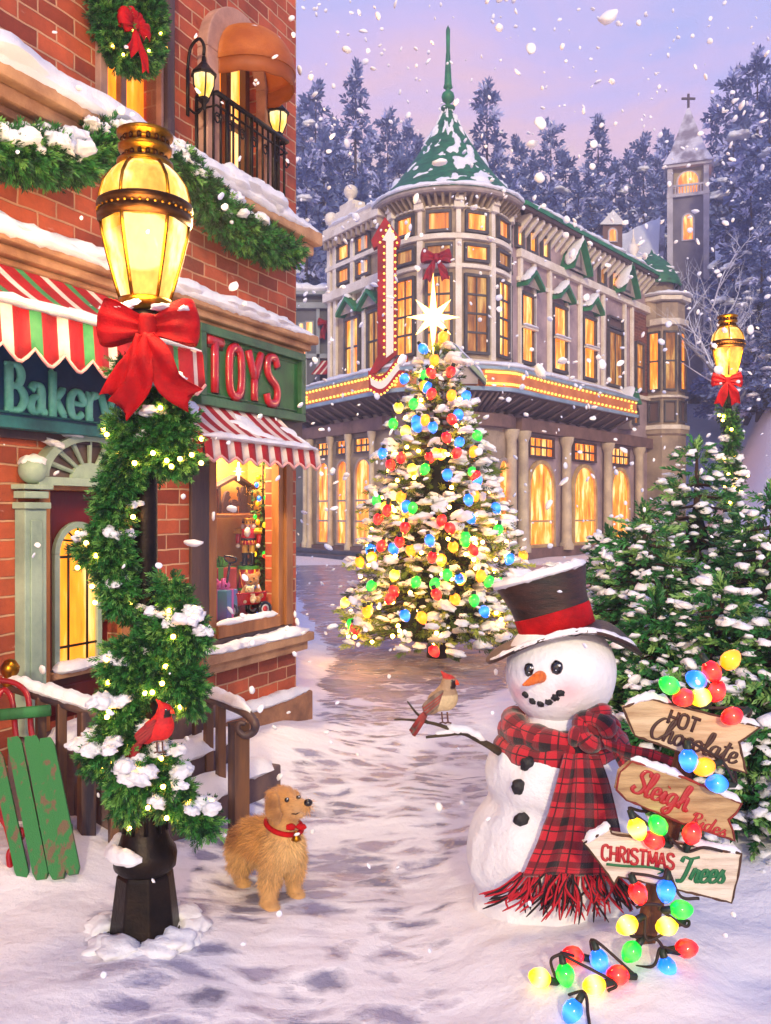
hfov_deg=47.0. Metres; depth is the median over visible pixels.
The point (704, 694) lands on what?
light string
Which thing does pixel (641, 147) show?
forest spruce
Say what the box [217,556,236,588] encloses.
gift box
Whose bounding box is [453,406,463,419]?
tree bulb
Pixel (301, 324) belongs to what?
window
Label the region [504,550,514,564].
tree bulb
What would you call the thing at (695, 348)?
frosted tree
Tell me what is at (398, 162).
forest spruce
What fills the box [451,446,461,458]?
tree bulb
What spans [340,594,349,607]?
tree bulb
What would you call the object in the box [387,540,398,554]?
tree bulb
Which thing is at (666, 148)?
forest spruce
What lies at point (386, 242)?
arrow sign
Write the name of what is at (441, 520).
tree bulb
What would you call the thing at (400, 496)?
tree bulb
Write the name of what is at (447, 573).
tree bulb
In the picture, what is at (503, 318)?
window
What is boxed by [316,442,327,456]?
window
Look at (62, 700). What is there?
stair railing
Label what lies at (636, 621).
snowy fir
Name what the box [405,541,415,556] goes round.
tree bulb
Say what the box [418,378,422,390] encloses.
tree bulb
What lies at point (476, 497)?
tree bulb
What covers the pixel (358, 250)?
window
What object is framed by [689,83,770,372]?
forest spruce
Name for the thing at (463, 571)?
tree bulb
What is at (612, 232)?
window
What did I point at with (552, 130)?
forest spruce
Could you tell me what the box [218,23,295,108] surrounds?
dome awning
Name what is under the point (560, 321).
window
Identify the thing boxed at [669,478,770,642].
snowy fir
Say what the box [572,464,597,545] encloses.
window
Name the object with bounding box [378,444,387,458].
tree bulb
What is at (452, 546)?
tree bulb
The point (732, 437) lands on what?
lamp garland
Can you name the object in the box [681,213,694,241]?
window
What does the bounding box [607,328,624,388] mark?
window
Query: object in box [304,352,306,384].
window
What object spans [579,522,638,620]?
snowy fir
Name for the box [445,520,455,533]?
tree bulb
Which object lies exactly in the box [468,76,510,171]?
forest spruce
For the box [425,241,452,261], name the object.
window
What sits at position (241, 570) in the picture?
toy drum
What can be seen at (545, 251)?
window
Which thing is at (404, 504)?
tree bulb
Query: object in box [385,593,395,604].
tree bulb
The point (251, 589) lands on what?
teddy bear
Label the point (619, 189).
forest spruce
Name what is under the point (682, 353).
window
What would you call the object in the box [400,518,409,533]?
tree bulb
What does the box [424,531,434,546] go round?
tree bulb
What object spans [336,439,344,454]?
window
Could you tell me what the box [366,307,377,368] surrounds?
window
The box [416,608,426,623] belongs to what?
tree bulb
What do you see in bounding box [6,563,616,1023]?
cobbled street
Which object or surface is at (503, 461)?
window
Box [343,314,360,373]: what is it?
window
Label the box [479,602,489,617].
tree bulb
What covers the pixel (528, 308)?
window
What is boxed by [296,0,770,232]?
sky
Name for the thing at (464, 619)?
christmas tree
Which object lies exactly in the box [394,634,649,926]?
snowman
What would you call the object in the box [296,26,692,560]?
corner hall
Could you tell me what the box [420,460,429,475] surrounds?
tree bulb
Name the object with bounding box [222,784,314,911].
puppy
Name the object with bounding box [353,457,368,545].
window
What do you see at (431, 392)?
tree bulb
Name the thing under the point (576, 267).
window
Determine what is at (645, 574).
snowy fir
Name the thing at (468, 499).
tree bulb
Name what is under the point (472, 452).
tree bulb
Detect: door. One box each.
[50,491,106,721]
[220,70,249,173]
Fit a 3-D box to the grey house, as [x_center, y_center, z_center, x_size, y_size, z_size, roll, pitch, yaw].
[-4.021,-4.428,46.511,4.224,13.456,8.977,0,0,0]
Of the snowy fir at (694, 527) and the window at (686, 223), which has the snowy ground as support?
the snowy fir at (694, 527)
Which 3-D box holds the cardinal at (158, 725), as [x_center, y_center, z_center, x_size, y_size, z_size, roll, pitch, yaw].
[-1.027,0.959,3.859,0.224,0.292,0.093,0,0,0]
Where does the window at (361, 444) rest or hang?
in the corner hall
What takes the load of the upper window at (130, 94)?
in the brick building
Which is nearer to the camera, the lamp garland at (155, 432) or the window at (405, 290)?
the lamp garland at (155, 432)
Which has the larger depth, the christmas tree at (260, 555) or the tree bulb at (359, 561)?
the tree bulb at (359, 561)
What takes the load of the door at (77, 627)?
in the brick building
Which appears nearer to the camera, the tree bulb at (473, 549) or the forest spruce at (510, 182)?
the tree bulb at (473, 549)
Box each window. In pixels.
[95,35,163,126]
[209,459,292,638]
[298,322,304,328]
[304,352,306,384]
[305,321,313,333]
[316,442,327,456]
[316,461,327,543]
[335,459,344,544]
[336,240,349,263]
[336,264,349,286]
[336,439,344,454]
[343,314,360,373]
[353,436,368,453]
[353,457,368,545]
[355,231,370,254]
[355,255,370,278]
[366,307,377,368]
[394,213,414,239]
[394,275,415,358]
[396,245,415,268]
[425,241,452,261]
[425,272,452,353]
[426,208,451,232]
[463,457,489,544]
[464,242,489,263]
[464,272,489,355]
[465,209,488,234]
[496,215,510,243]
[496,247,510,271]
[496,277,510,360]
[496,457,507,531]
[511,226,512,247]
[512,286,512,361]
[514,222,524,248]
[522,290,535,365]
[527,230,538,255]
[528,435,554,458]
[529,460,555,547]
[540,236,550,260]
[552,302,568,374]
[572,441,596,462]
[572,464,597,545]
[575,252,581,270]
[583,314,597,381]
[597,263,607,286]
[607,314,623,331]
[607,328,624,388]
[608,228,617,241]
[610,271,617,289]
[612,446,629,466]
[613,467,630,537]
[632,406,639,424]
[634,341,645,392]
[647,331,660,391]
[648,400,659,422]
[663,330,676,390]
[664,400,676,421]
[676,170,699,193]
[678,331,686,391]
[679,400,686,422]
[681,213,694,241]
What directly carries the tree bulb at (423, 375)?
hanging from the christmas tree at (464, 619)
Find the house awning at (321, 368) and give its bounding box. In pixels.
[311,361,326,374]
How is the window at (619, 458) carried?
in the corner hall
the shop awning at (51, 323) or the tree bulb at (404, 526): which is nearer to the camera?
the shop awning at (51, 323)
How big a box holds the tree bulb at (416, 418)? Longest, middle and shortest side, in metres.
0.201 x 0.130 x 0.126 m
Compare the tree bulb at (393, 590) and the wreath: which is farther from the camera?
the tree bulb at (393, 590)
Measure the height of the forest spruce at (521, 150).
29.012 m
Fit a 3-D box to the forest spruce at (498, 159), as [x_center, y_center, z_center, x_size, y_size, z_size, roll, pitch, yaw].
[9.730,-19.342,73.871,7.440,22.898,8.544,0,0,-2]
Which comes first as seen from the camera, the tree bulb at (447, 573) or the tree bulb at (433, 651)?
the tree bulb at (433, 651)
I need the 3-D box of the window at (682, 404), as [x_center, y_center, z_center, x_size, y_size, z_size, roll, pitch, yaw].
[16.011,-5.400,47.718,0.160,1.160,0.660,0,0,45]
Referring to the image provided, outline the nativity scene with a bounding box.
[217,462,258,512]
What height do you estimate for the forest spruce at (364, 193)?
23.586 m
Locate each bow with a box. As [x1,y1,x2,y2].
[96,298,202,420]
[117,6,150,72]
[317,318,326,338]
[420,248,451,281]
[711,372,742,406]
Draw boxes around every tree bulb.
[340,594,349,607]
[346,616,352,629]
[349,619,359,634]
[355,553,364,567]
[362,602,370,617]
[364,602,372,617]
[365,541,375,554]
[366,549,376,561]
[366,577,377,590]
[369,548,376,562]
[372,491,381,505]
[373,510,382,524]
[376,537,386,551]
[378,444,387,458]
[380,499,385,509]
[382,501,391,516]
[385,456,394,470]
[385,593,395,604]
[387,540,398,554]
[388,415,397,429]
[388,582,398,597]
[389,566,399,581]
[394,399,402,413]
[394,533,404,547]
[396,449,405,463]
[396,488,406,501]
[399,606,409,621]
[400,371,409,383]
[400,422,409,435]
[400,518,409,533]
[401,497,409,512]
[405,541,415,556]
[407,460,416,475]
[407,499,417,513]
[409,395,418,409]
[410,573,421,587]
[411,412,421,423]
[411,422,421,432]
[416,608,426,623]
[417,341,427,353]
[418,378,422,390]
[420,368,428,380]
[420,411,429,425]
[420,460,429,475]
[423,378,432,392]
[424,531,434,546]
[425,364,435,378]
[425,448,433,462]
[426,384,436,399]
[427,548,437,562]
[427,641,439,656]
[428,418,437,432]
[429,351,438,365]
[429,574,440,589]
[431,585,441,600]
[432,444,440,453]
[436,512,446,526]
[436,550,444,566]
[437,551,446,566]
[438,328,447,342]
[438,446,446,459]
[441,428,451,443]
[442,465,451,480]
[442,565,452,581]
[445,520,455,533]
[446,363,455,377]
[446,386,456,401]
[447,411,456,424]
[448,537,457,552]
[449,590,459,605]
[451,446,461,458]
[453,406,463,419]
[454,433,464,446]
[454,570,463,583]
[457,569,466,585]
[459,532,469,547]
[460,528,470,538]
[461,387,470,400]
[463,490,473,505]
[465,509,475,523]
[467,463,475,476]
[468,541,478,555]
[469,442,478,457]
[469,591,479,607]
[470,466,480,480]
[471,491,479,501]
[472,428,481,440]
[472,476,481,484]
[475,566,485,582]
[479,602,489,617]
[484,572,494,587]
[491,499,500,513]
[493,520,503,535]
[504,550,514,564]
[518,547,527,560]
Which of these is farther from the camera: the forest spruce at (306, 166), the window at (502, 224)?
the forest spruce at (306, 166)
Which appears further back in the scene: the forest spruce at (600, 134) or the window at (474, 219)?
the forest spruce at (600, 134)
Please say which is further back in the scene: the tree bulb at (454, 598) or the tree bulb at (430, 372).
the tree bulb at (430, 372)
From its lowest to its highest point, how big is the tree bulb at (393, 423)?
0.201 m
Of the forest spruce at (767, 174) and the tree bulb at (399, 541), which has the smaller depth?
the tree bulb at (399, 541)
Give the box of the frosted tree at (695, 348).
[652,223,768,461]
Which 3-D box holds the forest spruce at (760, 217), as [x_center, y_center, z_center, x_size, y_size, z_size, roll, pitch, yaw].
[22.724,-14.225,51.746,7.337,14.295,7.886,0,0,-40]
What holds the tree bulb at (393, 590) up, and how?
hanging from the christmas tree at (464, 619)
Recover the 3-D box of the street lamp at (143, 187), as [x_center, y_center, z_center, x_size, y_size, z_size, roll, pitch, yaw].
[-1.099,0.144,4.071,0.594,3.812,0.604,0,0,0]
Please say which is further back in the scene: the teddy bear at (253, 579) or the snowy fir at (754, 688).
the teddy bear at (253, 579)
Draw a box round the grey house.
[296,282,329,546]
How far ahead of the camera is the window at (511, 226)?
36.91 m
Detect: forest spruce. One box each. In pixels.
[296,92,318,175]
[296,127,311,283]
[296,147,326,284]
[296,194,305,281]
[297,78,337,262]
[297,130,345,281]
[318,176,375,282]
[320,112,353,212]
[320,145,358,250]
[328,56,379,211]
[357,127,386,182]
[370,105,402,190]
[370,168,387,198]
[383,148,414,192]
[386,117,416,189]
[402,134,424,175]
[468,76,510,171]
[489,142,513,190]
[495,170,528,200]
[508,134,535,201]
[517,150,549,204]
[526,178,565,213]
[536,117,569,214]
[552,149,583,224]
[566,177,603,237]
[571,160,616,233]
[578,113,623,233]
[593,157,637,233]
[613,148,646,231]
[623,130,666,259]
[637,149,700,400]
[640,127,687,402]
[665,252,706,403]
[686,103,755,400]
[687,44,770,397]
[687,161,770,425]
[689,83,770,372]
[690,63,759,396]
[698,148,763,407]
[698,148,770,376]
[699,94,736,403]
[700,227,770,421]
[734,275,770,417]
[744,170,770,286]
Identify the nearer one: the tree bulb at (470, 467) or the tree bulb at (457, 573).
the tree bulb at (457, 573)
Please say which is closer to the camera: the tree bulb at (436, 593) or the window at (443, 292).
the tree bulb at (436, 593)
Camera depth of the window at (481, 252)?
35.09 m
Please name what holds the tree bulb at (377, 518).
hanging from the christmas tree at (464, 619)
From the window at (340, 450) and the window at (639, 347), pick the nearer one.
the window at (340, 450)
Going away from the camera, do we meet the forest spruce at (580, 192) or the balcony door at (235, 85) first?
the balcony door at (235, 85)
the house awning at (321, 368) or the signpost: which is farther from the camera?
the house awning at (321, 368)
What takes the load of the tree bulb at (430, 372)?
hanging from the christmas tree at (464, 619)
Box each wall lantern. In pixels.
[186,37,216,116]
[268,105,288,143]
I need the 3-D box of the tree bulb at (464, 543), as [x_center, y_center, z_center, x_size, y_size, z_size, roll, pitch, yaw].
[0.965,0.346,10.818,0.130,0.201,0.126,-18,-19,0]
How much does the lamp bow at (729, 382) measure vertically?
0.442 m
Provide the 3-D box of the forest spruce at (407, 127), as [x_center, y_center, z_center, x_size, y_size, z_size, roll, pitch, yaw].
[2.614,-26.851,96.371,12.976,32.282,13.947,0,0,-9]
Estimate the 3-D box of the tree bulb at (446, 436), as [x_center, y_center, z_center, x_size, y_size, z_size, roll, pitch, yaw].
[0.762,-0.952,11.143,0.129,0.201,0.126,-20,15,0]
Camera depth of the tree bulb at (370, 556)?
11.16 m
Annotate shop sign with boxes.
[0,345,124,438]
[192,322,305,422]
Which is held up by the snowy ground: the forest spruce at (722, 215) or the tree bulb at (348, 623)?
the forest spruce at (722, 215)
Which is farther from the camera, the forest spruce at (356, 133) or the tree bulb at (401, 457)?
the forest spruce at (356, 133)
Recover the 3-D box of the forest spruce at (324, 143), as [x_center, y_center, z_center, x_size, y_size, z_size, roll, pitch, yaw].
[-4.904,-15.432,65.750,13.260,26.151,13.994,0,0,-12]
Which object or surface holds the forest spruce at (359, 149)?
on the snowy ground
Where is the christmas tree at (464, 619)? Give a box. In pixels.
[331,340,538,662]
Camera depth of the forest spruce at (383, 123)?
83.78 m
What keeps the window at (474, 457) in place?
in the corner hall
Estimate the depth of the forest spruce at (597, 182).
75.59 m
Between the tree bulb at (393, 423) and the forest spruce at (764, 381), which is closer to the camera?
the tree bulb at (393, 423)
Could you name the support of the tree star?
attached to the christmas tree at (464, 619)
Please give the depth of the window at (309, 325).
42.89 m
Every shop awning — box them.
[0,264,206,395]
[188,400,321,470]
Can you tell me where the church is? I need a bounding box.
[594,94,743,416]
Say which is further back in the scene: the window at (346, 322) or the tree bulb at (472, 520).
the window at (346, 322)
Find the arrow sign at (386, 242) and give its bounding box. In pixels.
[368,218,407,395]
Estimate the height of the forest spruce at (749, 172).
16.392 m
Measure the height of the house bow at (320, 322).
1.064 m
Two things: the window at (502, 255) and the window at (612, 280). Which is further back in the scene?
the window at (612, 280)
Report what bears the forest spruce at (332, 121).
on the snowy ground
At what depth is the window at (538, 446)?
38.72 m
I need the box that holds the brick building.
[0,0,321,840]
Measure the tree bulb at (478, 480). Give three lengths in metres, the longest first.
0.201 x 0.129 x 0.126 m
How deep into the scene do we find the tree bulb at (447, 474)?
10.96 m
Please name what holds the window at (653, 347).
in the corner hall
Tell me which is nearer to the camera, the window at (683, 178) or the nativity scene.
the nativity scene
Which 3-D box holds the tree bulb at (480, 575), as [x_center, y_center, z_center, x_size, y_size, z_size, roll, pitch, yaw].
[1.161,0.760,10.762,0.129,0.201,0.126,15,-4,0]
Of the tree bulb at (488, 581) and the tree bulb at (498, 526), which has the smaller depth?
the tree bulb at (488, 581)
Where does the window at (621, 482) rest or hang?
in the corner hall
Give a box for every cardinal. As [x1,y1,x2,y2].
[125,699,174,757]
[409,671,459,736]
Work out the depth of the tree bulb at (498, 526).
11.15 m
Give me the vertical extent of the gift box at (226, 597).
0.359 m
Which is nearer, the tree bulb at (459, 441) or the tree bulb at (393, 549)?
the tree bulb at (393, 549)
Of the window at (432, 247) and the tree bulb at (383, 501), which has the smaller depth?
the tree bulb at (383, 501)
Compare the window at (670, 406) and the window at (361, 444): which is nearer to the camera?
the window at (361, 444)
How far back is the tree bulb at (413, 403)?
11.43 m
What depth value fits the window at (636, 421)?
45.09 m
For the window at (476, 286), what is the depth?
35.10 m
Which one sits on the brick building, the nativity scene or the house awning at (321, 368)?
the nativity scene
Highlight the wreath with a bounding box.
[81,0,172,84]
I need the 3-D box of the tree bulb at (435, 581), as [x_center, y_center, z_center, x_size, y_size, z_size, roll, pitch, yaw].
[0.599,0.846,10.633,0.130,0.201,0.126,29,-9,0]
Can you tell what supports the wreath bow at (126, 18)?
attached to the wreath
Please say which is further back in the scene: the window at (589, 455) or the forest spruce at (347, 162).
the forest spruce at (347, 162)
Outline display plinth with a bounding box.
[240,605,247,613]
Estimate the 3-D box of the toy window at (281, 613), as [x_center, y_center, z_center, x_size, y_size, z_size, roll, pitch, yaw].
[-1.210,0.215,7.729,0.697,1.650,1.114,0,0,0]
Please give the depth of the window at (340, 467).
39.59 m
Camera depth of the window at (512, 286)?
36.86 m
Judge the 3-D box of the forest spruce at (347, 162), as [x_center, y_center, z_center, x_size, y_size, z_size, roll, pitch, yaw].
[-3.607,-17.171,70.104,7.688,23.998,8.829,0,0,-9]
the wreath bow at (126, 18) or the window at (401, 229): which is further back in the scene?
the window at (401, 229)
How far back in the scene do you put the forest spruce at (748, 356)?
47.80 m
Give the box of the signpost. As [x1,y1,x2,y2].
[582,691,760,944]
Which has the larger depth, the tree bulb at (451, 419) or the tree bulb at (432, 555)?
the tree bulb at (451, 419)
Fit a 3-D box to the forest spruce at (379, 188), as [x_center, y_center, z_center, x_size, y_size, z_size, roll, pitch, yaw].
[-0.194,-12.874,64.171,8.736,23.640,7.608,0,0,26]
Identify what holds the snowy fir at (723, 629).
on the snowy ground
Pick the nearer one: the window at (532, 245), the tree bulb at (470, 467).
the tree bulb at (470, 467)
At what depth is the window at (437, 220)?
34.97 m
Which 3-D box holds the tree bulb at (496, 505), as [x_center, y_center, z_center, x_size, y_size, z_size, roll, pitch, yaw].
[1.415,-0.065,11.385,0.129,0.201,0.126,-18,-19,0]
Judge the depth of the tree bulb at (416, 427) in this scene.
11.24 m
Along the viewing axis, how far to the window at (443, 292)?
34.96 m
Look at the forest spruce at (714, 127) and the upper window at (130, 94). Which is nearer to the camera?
the upper window at (130, 94)
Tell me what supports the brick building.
on the snowy ground
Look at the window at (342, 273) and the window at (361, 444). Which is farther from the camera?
the window at (342, 273)
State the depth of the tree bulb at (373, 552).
11.18 m
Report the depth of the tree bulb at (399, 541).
10.86 m
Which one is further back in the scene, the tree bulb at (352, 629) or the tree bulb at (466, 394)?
the tree bulb at (466, 394)
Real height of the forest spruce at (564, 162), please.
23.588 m
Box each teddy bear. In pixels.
[240,571,263,602]
[243,585,255,603]
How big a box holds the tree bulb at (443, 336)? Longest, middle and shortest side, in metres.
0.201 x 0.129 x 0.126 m
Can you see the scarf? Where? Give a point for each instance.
(587, 746)
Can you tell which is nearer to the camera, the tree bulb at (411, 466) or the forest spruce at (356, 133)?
the tree bulb at (411, 466)
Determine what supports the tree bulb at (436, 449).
hanging from the christmas tree at (464, 619)
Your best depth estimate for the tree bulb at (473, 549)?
10.78 m
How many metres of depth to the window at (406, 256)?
35.66 m
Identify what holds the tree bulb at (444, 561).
hanging from the christmas tree at (464, 619)
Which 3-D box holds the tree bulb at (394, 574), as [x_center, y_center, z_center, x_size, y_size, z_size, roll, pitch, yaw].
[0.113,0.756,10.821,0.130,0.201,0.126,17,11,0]
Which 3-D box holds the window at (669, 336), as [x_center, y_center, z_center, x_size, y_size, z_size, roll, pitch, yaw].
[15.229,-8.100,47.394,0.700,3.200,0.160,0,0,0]
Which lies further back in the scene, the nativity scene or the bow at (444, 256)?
the bow at (444, 256)
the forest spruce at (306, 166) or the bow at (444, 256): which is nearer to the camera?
the bow at (444, 256)
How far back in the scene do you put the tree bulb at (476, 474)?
11.10 m
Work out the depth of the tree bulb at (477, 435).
11.56 m
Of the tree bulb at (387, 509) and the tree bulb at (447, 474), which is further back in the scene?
the tree bulb at (387, 509)
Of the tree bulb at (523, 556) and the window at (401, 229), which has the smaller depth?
the tree bulb at (523, 556)
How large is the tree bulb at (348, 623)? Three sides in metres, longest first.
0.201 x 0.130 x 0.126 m
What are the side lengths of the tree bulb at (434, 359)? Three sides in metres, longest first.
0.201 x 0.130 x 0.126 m
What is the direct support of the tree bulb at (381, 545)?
hanging from the christmas tree at (464, 619)
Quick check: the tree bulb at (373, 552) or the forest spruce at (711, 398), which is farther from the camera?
the forest spruce at (711, 398)
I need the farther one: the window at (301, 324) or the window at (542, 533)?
the window at (301, 324)
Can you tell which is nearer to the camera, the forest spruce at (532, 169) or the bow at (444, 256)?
the bow at (444, 256)
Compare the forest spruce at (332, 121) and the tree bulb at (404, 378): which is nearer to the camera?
the tree bulb at (404, 378)
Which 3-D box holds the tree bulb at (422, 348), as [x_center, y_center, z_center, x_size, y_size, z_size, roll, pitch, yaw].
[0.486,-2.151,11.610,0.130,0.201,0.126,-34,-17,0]
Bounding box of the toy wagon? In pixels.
[223,555,271,617]
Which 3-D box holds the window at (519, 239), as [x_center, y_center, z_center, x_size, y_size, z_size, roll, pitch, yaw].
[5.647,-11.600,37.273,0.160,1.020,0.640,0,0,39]
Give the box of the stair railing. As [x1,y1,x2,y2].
[0,659,259,842]
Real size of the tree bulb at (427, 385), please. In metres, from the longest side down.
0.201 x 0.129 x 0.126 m
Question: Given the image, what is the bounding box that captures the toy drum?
[237,565,259,590]
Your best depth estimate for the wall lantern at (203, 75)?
6.87 m
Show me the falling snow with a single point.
(607, 16)
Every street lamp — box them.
[81,122,213,960]
[709,313,745,519]
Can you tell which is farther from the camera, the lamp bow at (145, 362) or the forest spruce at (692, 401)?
the forest spruce at (692, 401)
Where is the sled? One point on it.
(51, 845)
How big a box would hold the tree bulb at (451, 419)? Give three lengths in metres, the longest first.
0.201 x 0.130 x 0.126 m
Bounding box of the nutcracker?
[233,519,262,565]
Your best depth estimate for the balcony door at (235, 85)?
7.77 m
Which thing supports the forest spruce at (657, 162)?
on the snowy ground
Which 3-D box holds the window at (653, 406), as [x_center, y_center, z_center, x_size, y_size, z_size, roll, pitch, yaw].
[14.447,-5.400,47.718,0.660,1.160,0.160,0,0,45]
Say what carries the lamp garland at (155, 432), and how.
attached to the street lamp at (143, 187)
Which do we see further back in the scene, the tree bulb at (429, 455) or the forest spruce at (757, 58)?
the forest spruce at (757, 58)
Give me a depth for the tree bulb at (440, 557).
10.66 m
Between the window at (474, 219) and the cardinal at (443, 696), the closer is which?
the cardinal at (443, 696)
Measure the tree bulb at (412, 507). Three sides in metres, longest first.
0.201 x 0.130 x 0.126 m
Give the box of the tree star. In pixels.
[408,276,458,352]
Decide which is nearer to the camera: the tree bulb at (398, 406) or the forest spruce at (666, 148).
the tree bulb at (398, 406)
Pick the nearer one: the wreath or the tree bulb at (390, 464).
the wreath
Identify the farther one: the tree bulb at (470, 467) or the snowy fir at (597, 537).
the tree bulb at (470, 467)
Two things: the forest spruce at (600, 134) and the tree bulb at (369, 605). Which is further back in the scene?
the forest spruce at (600, 134)
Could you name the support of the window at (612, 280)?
in the corner hall
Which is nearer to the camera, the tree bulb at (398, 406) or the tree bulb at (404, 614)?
the tree bulb at (404, 614)
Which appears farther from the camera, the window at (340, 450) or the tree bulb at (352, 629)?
the window at (340, 450)
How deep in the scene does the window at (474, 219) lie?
35.10 m
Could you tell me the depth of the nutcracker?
8.13 m
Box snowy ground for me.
[0,404,770,1023]
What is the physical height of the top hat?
0.524 m
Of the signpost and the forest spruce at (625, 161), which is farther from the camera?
the forest spruce at (625, 161)
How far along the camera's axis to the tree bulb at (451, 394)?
11.33 m
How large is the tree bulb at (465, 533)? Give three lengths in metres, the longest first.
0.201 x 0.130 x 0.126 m
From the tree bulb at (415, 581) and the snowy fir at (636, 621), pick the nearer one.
the snowy fir at (636, 621)
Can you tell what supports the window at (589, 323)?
in the corner hall
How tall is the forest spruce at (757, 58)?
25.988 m
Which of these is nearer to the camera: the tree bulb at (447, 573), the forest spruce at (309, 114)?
the tree bulb at (447, 573)
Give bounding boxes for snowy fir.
[515,497,716,704]
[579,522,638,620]
[592,434,769,614]
[606,581,744,835]
[611,570,770,873]
[642,590,770,864]
[666,509,766,615]
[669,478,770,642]
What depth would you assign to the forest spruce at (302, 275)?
60.01 m
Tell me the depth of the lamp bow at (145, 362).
3.80 m
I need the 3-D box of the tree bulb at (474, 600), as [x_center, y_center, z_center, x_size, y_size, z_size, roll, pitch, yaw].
[1.064,1.047,10.644,0.129,0.201,0.126,-1,-11,0]
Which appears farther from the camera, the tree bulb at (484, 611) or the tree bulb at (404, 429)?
the tree bulb at (404, 429)
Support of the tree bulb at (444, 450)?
hanging from the christmas tree at (464, 619)
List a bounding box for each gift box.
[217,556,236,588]
[217,578,236,620]
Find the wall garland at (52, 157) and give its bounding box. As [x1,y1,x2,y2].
[0,109,310,271]
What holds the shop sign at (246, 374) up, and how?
attached to the brick building
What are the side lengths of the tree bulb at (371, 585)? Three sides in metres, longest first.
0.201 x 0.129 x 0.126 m
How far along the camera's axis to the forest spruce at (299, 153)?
77.96 m
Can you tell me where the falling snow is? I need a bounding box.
[3,0,770,978]
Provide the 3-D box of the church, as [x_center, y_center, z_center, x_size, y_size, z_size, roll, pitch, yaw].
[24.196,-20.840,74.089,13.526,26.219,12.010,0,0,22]
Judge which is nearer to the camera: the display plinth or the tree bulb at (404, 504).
the display plinth
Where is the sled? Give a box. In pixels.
[0,677,79,879]
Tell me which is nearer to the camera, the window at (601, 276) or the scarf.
the scarf
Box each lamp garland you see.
[63,350,230,853]
[711,400,750,511]
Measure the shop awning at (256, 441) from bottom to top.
0.513 m
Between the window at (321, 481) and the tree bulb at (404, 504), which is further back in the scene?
the window at (321, 481)
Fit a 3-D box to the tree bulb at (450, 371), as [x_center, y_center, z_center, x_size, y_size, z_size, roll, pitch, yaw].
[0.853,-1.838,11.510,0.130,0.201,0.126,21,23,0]
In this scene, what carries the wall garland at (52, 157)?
attached to the brick building
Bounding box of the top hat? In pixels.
[486,558,641,663]
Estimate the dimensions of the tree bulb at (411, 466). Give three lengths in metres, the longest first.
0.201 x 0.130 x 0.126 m
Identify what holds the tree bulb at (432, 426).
hanging from the christmas tree at (464, 619)
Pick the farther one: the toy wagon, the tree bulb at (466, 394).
the tree bulb at (466, 394)
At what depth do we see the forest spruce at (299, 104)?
83.88 m
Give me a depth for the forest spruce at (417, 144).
89.67 m
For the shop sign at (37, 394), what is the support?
attached to the brick building
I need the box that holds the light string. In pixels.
[528,650,752,1023]
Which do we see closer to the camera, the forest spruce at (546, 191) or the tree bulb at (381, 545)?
the tree bulb at (381, 545)
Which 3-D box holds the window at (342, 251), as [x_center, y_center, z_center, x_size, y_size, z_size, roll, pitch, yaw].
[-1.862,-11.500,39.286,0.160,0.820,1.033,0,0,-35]
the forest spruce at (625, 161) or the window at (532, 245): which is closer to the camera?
the window at (532, 245)
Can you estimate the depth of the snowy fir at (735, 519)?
6.97 m
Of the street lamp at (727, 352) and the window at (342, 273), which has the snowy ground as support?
the street lamp at (727, 352)
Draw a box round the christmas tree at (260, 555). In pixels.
[239,462,264,612]
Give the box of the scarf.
[479,703,673,924]
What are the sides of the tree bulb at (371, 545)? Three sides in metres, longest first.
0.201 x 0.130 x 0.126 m
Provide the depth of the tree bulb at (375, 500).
11.55 m
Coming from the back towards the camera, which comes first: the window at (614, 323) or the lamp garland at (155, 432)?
the window at (614, 323)
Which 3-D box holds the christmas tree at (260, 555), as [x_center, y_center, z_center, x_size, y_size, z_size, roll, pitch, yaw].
[-1.139,0.206,8.348,0.532,1.471,0.481,0,0,-32]
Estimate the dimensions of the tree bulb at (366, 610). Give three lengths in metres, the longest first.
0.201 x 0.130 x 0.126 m
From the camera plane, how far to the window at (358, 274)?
37.97 m
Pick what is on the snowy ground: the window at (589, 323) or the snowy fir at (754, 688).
the snowy fir at (754, 688)
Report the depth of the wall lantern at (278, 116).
7.79 m
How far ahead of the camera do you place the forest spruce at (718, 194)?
79.83 m
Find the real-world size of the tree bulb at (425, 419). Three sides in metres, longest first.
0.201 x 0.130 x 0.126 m

